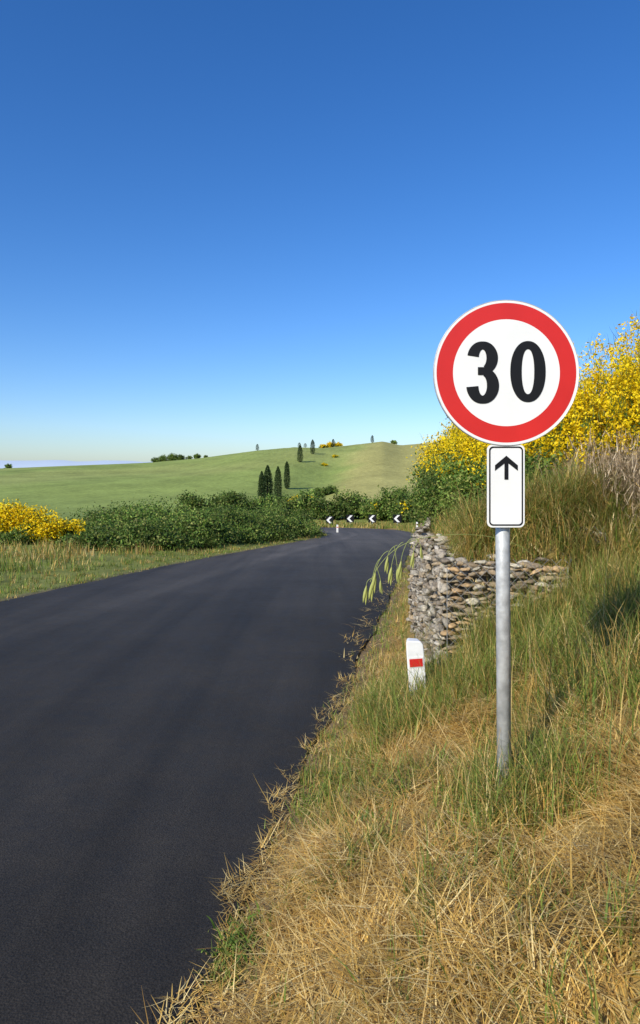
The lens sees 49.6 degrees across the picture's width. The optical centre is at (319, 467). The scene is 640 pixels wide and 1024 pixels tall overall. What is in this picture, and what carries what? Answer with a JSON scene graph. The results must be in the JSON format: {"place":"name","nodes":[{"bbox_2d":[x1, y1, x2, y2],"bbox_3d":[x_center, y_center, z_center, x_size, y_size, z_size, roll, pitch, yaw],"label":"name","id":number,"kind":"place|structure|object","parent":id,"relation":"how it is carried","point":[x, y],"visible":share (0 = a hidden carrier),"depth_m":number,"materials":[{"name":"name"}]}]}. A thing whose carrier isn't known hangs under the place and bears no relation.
{"place":"outdoors","nodes":[
{"label":"outdoors","id":0,"kind":"place"},
{"bbox_2d":[0,460,148,467],"bbox_3d":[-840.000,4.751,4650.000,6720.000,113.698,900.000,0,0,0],"label":"distant hills","id":1,"kind":"structure","parent":0,"point":[25,464],"depth_m":4413.89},
{"bbox_2d":[0,527,412,1023],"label":"road","id":2,"kind":"structure","parent":0,"point":[155,723],"depth_m":4.59,"materials":[{"name":"grey asphalt"}]},
{"bbox_2d":[0,442,639,1023],"bbox_3d":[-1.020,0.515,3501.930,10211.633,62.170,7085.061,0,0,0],"label":"ground","id":3,"kind":"structure","parent":0,"point":[356,468],"depth_m":17.86,"materials":[{"name":"green plant"}]},
{"bbox_2d":[0,497,92,543],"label":"broom bush","id":4,"kind":"object","parent":3,"relation":"on","point":[30,522],"visible":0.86,"depth_m":22.62,"materials":[{"name":"yellow plant"}]},
{"bbox_2d":[0,527,92,546],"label":"green shrub","id":5,"kind":"object","parent":3,"relation":"on","point":[10,537],"visible":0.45,"depth_m":21.78,"materials":[{"name":"green plant"}]},
{"bbox_2d":[33,495,330,551],"bbox_3d":[-5.352,2.475,31.821,10.943,2.913,22.605,0,0,9],"label":"hedge","id":6,"kind":"object","parent":3,"relation":"on","point":[164,527],"visible":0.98,"depth_m":26.83,"materials":[{"name":"green plant"}]},
{"bbox_2d":[5,440,397,497],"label":"distant trees","id":7,"kind":"object","parent":3,"relation":"on","point":[323,491],"visible":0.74,"depth_m":297.42,"materials":[{"name":"green plant"}]},
{"bbox_2d":[0,518,424,600],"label":"verge grass","id":8,"kind":"structure","parent":3,"relation":"on","point":[42,552],"depth_m":19.16,"materials":[{"name":"green plant"}]},
{"bbox_2d":[257,471,266,500],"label":"cypress tree","id":9,"kind":"object","parent":3,"relation":"on","point":[261,486],"visible":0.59,"depth_m":111.74,"materials":[{"name":"green plant"}]},
{"bbox_2d":[264,465,273,501],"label":"cypress tree","id":10,"kind":"object","parent":3,"relation":"on","point":[268,479],"visible":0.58,"depth_m":113.70,"materials":[{"name":"green plant"}]},
{"bbox_2d":[273,466,281,500],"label":"cypress tree","id":11,"kind":"object","parent":3,"relation":"on","point":[278,492],"visible":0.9,"depth_m":139.71,"materials":[{"name":"green plant"}]},
{"bbox_2d":[283,461,290,488],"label":"cypress tree","id":12,"kind":"object","parent":3,"relation":"on","point":[287,474],"visible":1,"depth_m":159.71,"materials":[{"name":"green plant"}]},
{"bbox_2d":[174,486,416,520],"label":"roadside thicket","id":13,"kind":"object","parent":3,"relation":"on","point":[342,507],"visible":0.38,"depth_m":60.79,"materials":[{"name":"green plant"}]},
{"bbox_2d":[297,445,302,461],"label":"cypress tree","id":14,"kind":"object","parent":3,"relation":"on","point":[299,452],"visible":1,"depth_m":214.65,"materials":[{"name":"green plant"}]},
{"bbox_2d":[310,439,314,453],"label":"cypress tree","id":15,"kind":"object","parent":3,"relation":"on","point":[312,447],"visible":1,"depth_m":239.76,"materials":[{"name":"green plant"}]},
{"bbox_2d":[288,454,338,500],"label":"broom bush","id":16,"kind":"object","parent":3,"relation":"on","point":[326,464],"visible":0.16,"depth_m":214.63,"materials":[{"name":"yellow plant"}]},
{"bbox_2d":[326,516,332,523],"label":"chevron sign","id":17,"kind":"object","parent":3,"relation":"on","point":[329,519],"visible":0.73,"depth_m":54.30,"materials":[{"name":"metal"}]},
{"bbox_2d":[319,441,342,447],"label":"broom bush","id":18,"kind":"object","parent":3,"relation":"on","point":[329,444],"visible":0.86,"depth_m":296.70,"materials":[{"name":"yellow plant"}]},
{"bbox_2d":[346,515,353,525],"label":"chevron sign","id":19,"kind":"object","parent":3,"relation":"on","point":[349,518],"visible":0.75,"depth_m":53.70,"materials":[{"name":"metal"}]},
{"bbox_2d":[368,515,375,523],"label":"chevron sign","id":20,"kind":"object","parent":3,"relation":"on","point":[372,518],"visible":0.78,"depth_m":52.49,"materials":[{"name":"metal"}]},
{"bbox_2d":[132,494,639,1023],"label":"dry grass","id":21,"kind":"structure","parent":3,"relation":"on","point":[480,910],"depth_m":2.20,"materials":[{"name":"plant"}]},
{"bbox_2d":[364,485,427,523],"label":"roadside thicket","id":22,"kind":"object","parent":3,"relation":"on","point":[398,505],"visible":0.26,"depth_m":57.50,"materials":[{"name":"green plant"}]},
{"bbox_2d":[393,514,401,525],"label":"chevron sign","id":23,"kind":"object","parent":3,"relation":"on","point":[397,518],"visible":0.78,"depth_m":49.80,"materials":[{"name":"metal"}]},
{"bbox_2d":[183,445,639,1023],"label":"green grass","id":24,"kind":"structure","parent":3,"relation":"on","point":[545,625],"depth_m":3.89,"materials":[{"name":"green plant"}]},
{"bbox_2d":[406,638,425,694],"bbox_3d":[0.673,1.528,4.797,0.122,0.684,0.096,-4,0,0],"label":"delineator post","id":25,"kind":"object","parent":3,"relation":"on","point":[415,651],"visible":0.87,"depth_m":4.75,"materials":[{"name":"white plastic"}]},
{"bbox_2d":[198,668,639,980],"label":"broadleaf weeds","id":26,"kind":"object","parent":3,"relation":"on","point":[234,942],"visible":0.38,"depth_m":2.56,"materials":[{"name":"green plant"}]},
{"bbox_2d":[405,424,459,528],"bbox_3d":[5.659,1.143,24.895,4.756,5.154,28.929,0,0,8],"label":"green shrub","id":27,"kind":"object","parent":3,"relation":"on","point":[420,473],"depth_m":17.32,"materials":[{"name":"green plant"}]},
{"bbox_2d":[406,417,475,481],"bbox_3d":[4.066,-0.719,18.962,3.520,2.539,8.936,0,0,21],"label":"broom bush","id":28,"kind":"object","parent":3,"relation":"on","point":[440,444],"visible":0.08,"depth_m":18.37,"materials":[{"name":"yellow plant"}]},
{"bbox_2d":[363,534,584,673],"bbox_3d":[0.764,0.755,3.245,1.155,0.900,0.067,0,0,-12],"label":"wild oat","id":29,"kind":"object","parent":3,"relation":"on","point":[372,588],"visible":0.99,"depth_m":3.15,"materials":[{"name":"green plant"}]},
{"bbox_2d":[431,566,562,657],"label":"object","id":30,"kind":"object","parent":3,"relation":"on","point":[483,577],"visible":0.14,"depth_m":5.56,"materials":[{"name":"grey stone"}]},
{"bbox_2d":[406,517,604,667],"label":"stones","id":31,"kind":"object","parent":3,"relation":"on","point":[442,587],"visible":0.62,"depth_m":5.63,"materials":[{"name":"grey stone"}]},
{"bbox_2d":[433,300,578,791],"bbox_3d":[0.767,0.475,2.891,0.600,2.333,0.090,0,0,0],"label":"speed limit sign","id":32,"kind":"object","parent":3,"relation":"on","point":[506,377],"visible":0.98,"depth_m":2.85,"materials":[{"name":"metal"}]},
{"bbox_2d":[410,526,605,656],"bbox_3d":[1.959,1.500,11.476,1.485,2.002,12.126,0,0,3],"label":"wire mesh","id":33,"kind":"object","parent":3,"relation":"on","point":[471,585],"visible":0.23,"depth_m":5.45,"materials":[{"name":"grey metal"}]},
{"bbox_2d":[401,414,622,525],"bbox_3d":[2.379,0.153,9.568,2.263,1.661,6.122,0,0,-5],"label":"green shrub","id":34,"kind":"object","parent":3,"relation":"on","point":[426,493],"visible":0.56,"depth_m":8.60,"materials":[{"name":"green plant"}]},
{"bbox_2d":[397,447,639,648],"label":"bank grass","id":35,"kind":"structure","parent":3,"relation":"on","point":[412,530],"depth_m":6.05,"materials":[{"name":"green plant"}]},
{"bbox_2d":[415,311,639,492],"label":"broom bush","id":36,"kind":"object","parent":3,"relation":"on","point":[619,394],"visible":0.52,"depth_m":7.43,"materials":[{"name":"yellow plant"}]},
{"bbox_2d":[421,419,639,664],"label":"tall seed grass","id":37,"kind":"structure","parent":3,"relation":"on","point":[569,567],"depth_m":4.43,"materials":[{"name":"plant"}]},
{"bbox_2d":[527,413,639,535],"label":"dry shrub","id":38,"kind":"object","parent":3,"relation":"on","point":[632,461],"visible":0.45,"depth_m":6.52,"materials":[{"name":"plant"}]},
{"bbox_2d":[0,0,639,461],"label":"sky","id":39,"kind":"structure","parent":0,"point":[227,226],"materials":[{"name":"blue"}]}
]}

